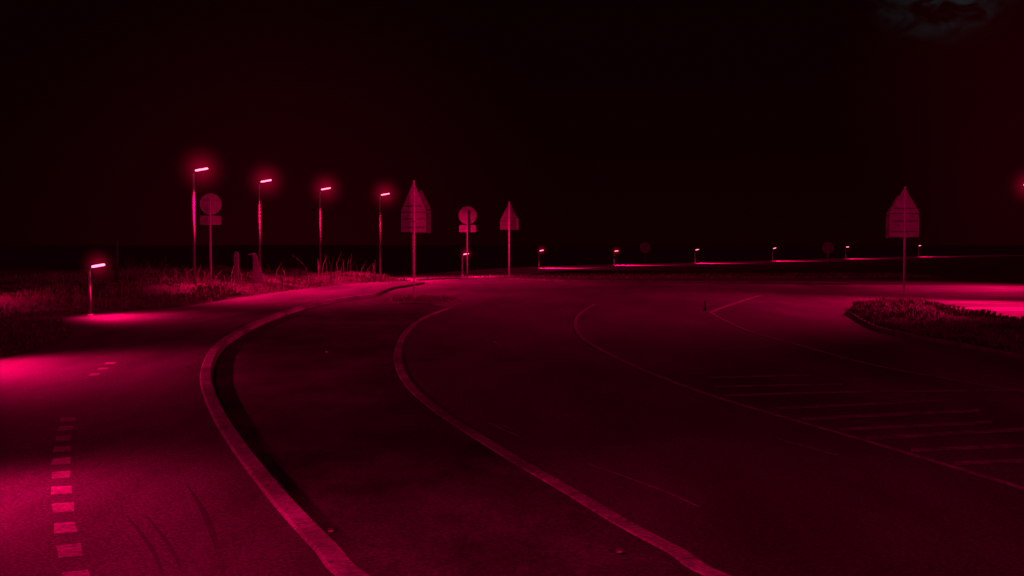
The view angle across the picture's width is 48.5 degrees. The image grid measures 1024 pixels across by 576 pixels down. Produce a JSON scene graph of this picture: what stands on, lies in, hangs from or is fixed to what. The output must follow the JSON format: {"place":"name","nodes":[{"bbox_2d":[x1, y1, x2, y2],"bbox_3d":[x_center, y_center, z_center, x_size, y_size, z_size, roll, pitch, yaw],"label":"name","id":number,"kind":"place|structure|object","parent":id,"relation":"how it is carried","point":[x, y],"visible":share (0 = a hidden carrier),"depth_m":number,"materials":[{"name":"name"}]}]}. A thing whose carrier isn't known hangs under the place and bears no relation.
{"place":"outdoors","nodes":[
{"label":"outdoors","id":0,"kind":"place"},
{"bbox_2d":[0,281,423,575],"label":"cycle path","id":1,"kind":"structure","parent":0,"point":[148,439],"depth_m":10.19,"materials":[{"name":"grey asphalt"}]},
{"bbox_2d":[51,362,115,575],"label":"dashed line","id":2,"kind":"object","parent":1,"relation":"on","point":[69,550],"visible":1,"depth_m":8.26,"materials":[{"name":"white paint"}]},
{"bbox_2d":[125,483,225,575],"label":"tyre mark","id":3,"kind":"object","parent":1,"relation":"on","point":[210,527],"visible":1,"depth_m":7.34,"materials":[{"name":"black rubber"}]},
{"bbox_2d":[0,245,1023,350],"bbox_3d":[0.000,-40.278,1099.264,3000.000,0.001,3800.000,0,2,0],"label":"ground","id":4,"kind":"structure","parent":0,"point":[963,271],"depth_m":149.26,"materials":[{"name":"soil"}]},
{"bbox_2d":[87,262,105,315],"bbox_3d":[-10.919,-0.204,30.016,1.300,2.101,1.300,0,2,0],"label":"street lamp","id":5,"kind":"object","parent":4,"relation":"on","point":[89,287],"visible":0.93,"depth_m":30.00,"materials":[{"name":"metal"}]},
{"bbox_2d":[192,167,208,284],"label":"street lamp","id":6,"kind":"object","parent":4,"relation":"on","point":[193,212],"visible":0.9,"depth_m":42.69,"materials":[{"name":"metal"}]},
{"bbox_2d":[0,255,410,359],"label":"grass verge","id":7,"kind":"object","parent":4,"relation":"on","point":[4,301],"depth_m":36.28,"materials":[{"name":"green plant"}]},
{"bbox_2d":[200,193,220,280],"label":"traffic sign","id":8,"kind":"object","parent":4,"relation":"on","point":[210,204],"visible":0.94,"depth_m":47.05,"materials":[{"name":"metal"}]},
{"bbox_2d":[233,251,238,280],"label":"marker post","id":9,"kind":"object","parent":4,"relation":"on","point":[236,263],"visible":0.84,"depth_m":48.31,"materials":[{"name":"brown wood"}]},
{"bbox_2d":[248,253,265,283],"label":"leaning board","id":10,"kind":"object","parent":4,"relation":"on","point":[257,270],"visible":0.8,"depth_m":48.39,"materials":[{"name":"brown wood"}]},
{"bbox_2d":[258,179,270,266],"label":"street lamp","id":11,"kind":"object","parent":4,"relation":"on","point":[259,239],"visible":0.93,"depth_m":50.38,"materials":[{"name":"metal"}]},
{"bbox_2d":[200,293,377,575],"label":"kerb","id":12,"kind":"structure","parent":4,"relation":"on","point":[322,544],"depth_m":9.54,"materials":[{"name":"concrete"}]},
{"bbox_2d":[203,362,690,562],"bbox_3d":[-1.341,1.413,13.439,4.319,0.100,22.913,-1,2,-17],"label":"kerb joint","id":13,"kind":"object","parent":12,"relation":"on","point":[313,522],"visible":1,"depth_m":8.62,"materials":[{"name":"black concrete"}]},
{"bbox_2d":[319,187,330,274],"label":"street lamp","id":14,"kind":"object","parent":4,"relation":"on","point":[320,226],"visible":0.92,"depth_m":57.48,"materials":[{"name":"metal"}]},
{"bbox_2d":[212,296,702,575],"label":"road lane","id":15,"kind":"structure","parent":4,"relation":"on","point":[365,453],"depth_m":10.11,"materials":[{"name":"grey asphalt"}]},
{"bbox_2d":[615,549,622,553],"bbox_3d":[0.690,1.697,7.323,0.050,0.030,0.045,0,2,0],"label":"road stud","id":16,"kind":"object","parent":15,"relation":"on","point":[618,551],"visible":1,"depth_m":7.32,"materials":[{"name":"plastic"}]},
{"bbox_2d":[500,201,518,277],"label":"traffic sign","id":17,"kind":"object","parent":4,"relation":"on","point":[509,220],"visible":0.97,"depth_m":65.72,"materials":[{"name":"black metal"}]},
{"bbox_2d":[416,277,848,284],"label":"kerb","id":18,"kind":"structure","parent":4,"relation":"on","point":[825,283],"depth_m":58.96,"materials":[{"name":"concrete"}]},
{"bbox_2d":[640,242,650,263],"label":"traffic sign","id":19,"kind":"object","parent":4,"relation":"on","point":[645,247],"visible":1,"depth_m":116.23,"materials":[{"name":"metal"}]},
{"bbox_2d":[378,272,1023,354],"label":"rough grass","id":20,"kind":"structure","parent":4,"relation":"on","point":[859,308],"depth_m":30.54,"materials":[{"name":"green plant"}]},
{"bbox_2d":[822,242,833,263],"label":"traffic sign","id":21,"kind":"object","parent":4,"relation":"on","point":[827,247],"visible":1,"depth_m":116.23,"materials":[{"name":"grey metal"}]},
{"bbox_2d":[0,0,1023,244],"label":"sky","id":22,"kind":"structure","parent":0,"point":[598,122],"materials":[{"name":"black"}]},
{"bbox_2d":[378,279,1023,575],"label":"road","id":23,"kind":"structure","parent":0,"point":[556,391],"depth_m":13.51,"materials":[{"name":"grey asphalt"}]},
{"bbox_2d":[389,296,457,303],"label":"splitter kerb","id":24,"kind":"structure","parent":23,"relation":"on","point":[392,301],"depth_m":38.14,"materials":[{"name":"concrete"}]},
{"bbox_2d":[394,297,454,301],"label":"splitter island","id":25,"kind":"structure","parent":24,"relation":"on","point":[433,299],"depth_m":39.57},
{"bbox_2d":[401,180,430,298],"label":"traffic sign","id":26,"kind":"object","parent":25,"relation":"on","point":[417,219],"visible":0.98,"depth_m":40.02,"materials":[{"name":"black metal"}]},
{"bbox_2d":[394,307,731,575],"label":"flush kerb","id":27,"kind":"structure","parent":23,"relation":"on","point":[693,563],"depth_m":9.34,"materials":[{"name":"concrete"}]},
{"bbox_2d":[703,301,707,310],"bbox_3d":[5.808,0.537,34.176,0.180,0.300,0.180,0,2,0],"label":"delineator post","id":28,"kind":"object","parent":23,"relation":"on","point":[705,305],"visible":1,"depth_m":34.15,"materials":[{"name":"black plastic"}]},
{"bbox_2d":[489,295,1023,506],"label":"road marking","id":29,"kind":"object","parent":23,"relation":"on","point":[580,335],"visible":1,"depth_m":13.61,"materials":[{"name":"paint"}]},
{"bbox_2d":[705,374,1023,464],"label":"hatched marking","id":30,"kind":"object","parent":23,"relation":"on","point":[927,434],"visible":1,"depth_m":13.08,"materials":[{"name":"paint"}]},
{"bbox_2d":[886,186,918,290],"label":"traffic sign","id":31,"kind":"object","parent":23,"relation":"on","point":[901,222],"visible":1,"depth_m":48.37,"materials":[{"name":"black metal"}]},
{"bbox_2d":[848,310,1023,359],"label":"island kerb","id":32,"kind":"structure","parent":23,"relation":"on","point":[950,342],"depth_m":22.95,"materials":[{"name":"concrete"}]},
{"bbox_2d":[867,300,1023,352],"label":"grass island","id":33,"kind":"structure","parent":32,"relation":"on","point":[1015,328],"depth_m":26.45,"materials":[{"name":"green plant"}]},
{"bbox_2d":[922,290,1023,318],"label":"pedestrian crossing","id":34,"kind":"object","parent":23,"relation":"on","point":[980,302],"visible":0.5,"depth_m":42.55,"materials":[{"name":"white paint"}]},
{"bbox_2d":[387,255,1023,280],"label":"cycle path","id":35,"kind":"structure","parent":0,"point":[528,270],"depth_m":101.70,"materials":[{"name":"grey asphalt"}]},
{"bbox_2d":[379,192,389,273],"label":"street lamp","id":36,"kind":"object","parent":35,"relation":"on","point":[380,233],"visible":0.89,"depth_m":63.84,"materials":[{"name":"metal"}]},
{"bbox_2d":[461,253,468,276],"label":"street lamp","id":37,"kind":"object","parent":35,"relation":"on","point":[462,274],"visible":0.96,"depth_m":69.67,"materials":[{"name":"metal"}]},
{"bbox_2d":[459,206,476,276],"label":"traffic sign","id":38,"kind":"object","parent":35,"relation":"on","point":[467,215],"visible":0.96,"depth_m":66.99,"materials":[{"name":"grey metal"}]}
]}

